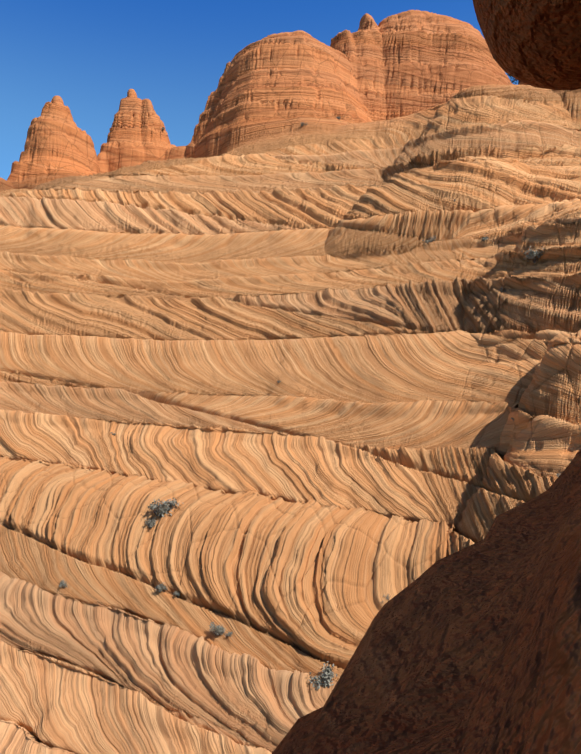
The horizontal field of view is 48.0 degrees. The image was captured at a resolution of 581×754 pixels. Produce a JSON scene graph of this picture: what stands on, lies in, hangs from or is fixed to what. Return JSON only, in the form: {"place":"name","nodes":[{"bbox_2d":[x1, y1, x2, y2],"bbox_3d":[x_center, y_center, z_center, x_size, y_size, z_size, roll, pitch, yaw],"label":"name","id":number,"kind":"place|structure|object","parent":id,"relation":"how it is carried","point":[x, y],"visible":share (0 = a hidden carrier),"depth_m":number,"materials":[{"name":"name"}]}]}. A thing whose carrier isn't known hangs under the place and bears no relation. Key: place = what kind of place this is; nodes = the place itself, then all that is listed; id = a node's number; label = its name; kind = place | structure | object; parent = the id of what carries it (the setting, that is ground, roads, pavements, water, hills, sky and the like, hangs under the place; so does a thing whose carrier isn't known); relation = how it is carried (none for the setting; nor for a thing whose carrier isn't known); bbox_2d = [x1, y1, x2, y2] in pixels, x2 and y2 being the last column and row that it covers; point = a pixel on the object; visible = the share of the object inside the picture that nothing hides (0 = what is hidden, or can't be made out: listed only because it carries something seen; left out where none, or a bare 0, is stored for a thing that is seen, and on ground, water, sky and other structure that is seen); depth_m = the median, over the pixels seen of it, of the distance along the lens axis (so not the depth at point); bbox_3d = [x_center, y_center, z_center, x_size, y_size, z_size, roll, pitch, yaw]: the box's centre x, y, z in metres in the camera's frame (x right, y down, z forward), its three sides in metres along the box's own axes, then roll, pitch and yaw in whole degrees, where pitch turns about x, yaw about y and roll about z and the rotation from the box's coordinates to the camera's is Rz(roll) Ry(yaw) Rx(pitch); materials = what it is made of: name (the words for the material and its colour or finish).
{"place":"outdoors","nodes":[
{"label":"outdoors","id":0,"kind":"place"},
{"bbox_2d":[0,0,517,179],"label":"sky","id":1,"kind":"structure","parent":0,"point":[88,54],"materials":[{"name":"blue"}]},
{"bbox_2d":[0,10,580,753],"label":"sandstone rock formation","id":2,"kind":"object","parent":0,"point":[170,316],"depth_m":31.20,"materials":[{"name":"orange stone"}]},
{"bbox_2d":[59,580,67,587],"bbox_3d":[-8.315,7.601,23.939,0.330,0.395,0.359,0,-3,-9],"label":"sage shrub","id":3,"kind":"object","parent":2,"relation":"on","point":[62,584],"visible":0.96,"depth_m":23.87,"materials":[{"name":"grey plant"}]},
{"bbox_2d":[144,517,155,528],"bbox_3d":[-5.351,5.673,25.165,0.488,0.596,0.542,2,-4,-33],"label":"sage shrub","id":4,"kind":"object","parent":2,"relation":"on","point":[150,524],"visible":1,"depth_m":25.11,"materials":[{"name":"grey plant"}]},
{"bbox_2d":[155,582,167,591],"bbox_3d":[-4.565,7.530,23.201,0.469,0.470,0.519,0,-3,2],"label":"sage shrub","id":5,"kind":"object","parent":2,"relation":"on","point":[159,587],"visible":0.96,"depth_m":23.11,"materials":[{"name":"grey plant"}]},
{"bbox_2d":[148,498,182,516],"bbox_3d":[-4.891,5.170,25.363,1.230,0.954,0.893,3,-4,-41],"label":"sage shrub","id":6,"kind":"object","parent":2,"relation":"on","point":[160,508],"visible":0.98,"depth_m":25.33,"materials":[{"name":"grey plant"}]},
{"bbox_2d":[209,622,225,635],"bbox_3d":[-2.453,8.469,21.839,0.564,0.577,0.474,1,-3,-11],"label":"sage shrub","id":7,"kind":"object","parent":2,"relation":"on","point":[218,631],"visible":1,"depth_m":21.75,"materials":[{"name":"grey plant"}]},
{"bbox_2d":[306,661,337,689],"bbox_3d":[0.983,9.090,19.618,0.971,0.877,0.710,1,-3,-25],"label":"sage shrub","id":8,"kind":"object","parent":2,"relation":"on","point":[327,676],"visible":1,"depth_m":19.54,"materials":[{"name":"grey plant"}]},
{"bbox_2d":[422,235,435,242],"bbox_3d":[8.053,-7.766,37.565,0.721,0.871,1.103,1,-3,-22],"label":"sage shrub","id":9,"kind":"object","parent":2,"relation":"on","point":[427,241],"visible":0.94,"depth_m":37.37,"materials":[{"name":"grey plant"}]},
{"bbox_2d":[508,74,519,84],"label":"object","id":10,"kind":"object","parent":2,"relation":"on","point":[513,79],"visible":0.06,"depth_m":77.34,"materials":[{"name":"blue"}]},
{"bbox_2d":[521,246,543,262],"bbox_3d":[11.270,-5.624,30.298,1.121,0.880,0.730,-2,-4,39],"label":"sage shrub","id":11,"kind":"object","parent":2,"relation":"on","point":[533,255],"visible":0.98,"depth_m":30.31,"materials":[{"name":"grey plant"}]},
{"bbox_2d":[272,0,580,753],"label":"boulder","id":12,"kind":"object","parent":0,"point":[474,648],"depth_m":2.06,"materials":[{"name":"brown stone"}]}
]}

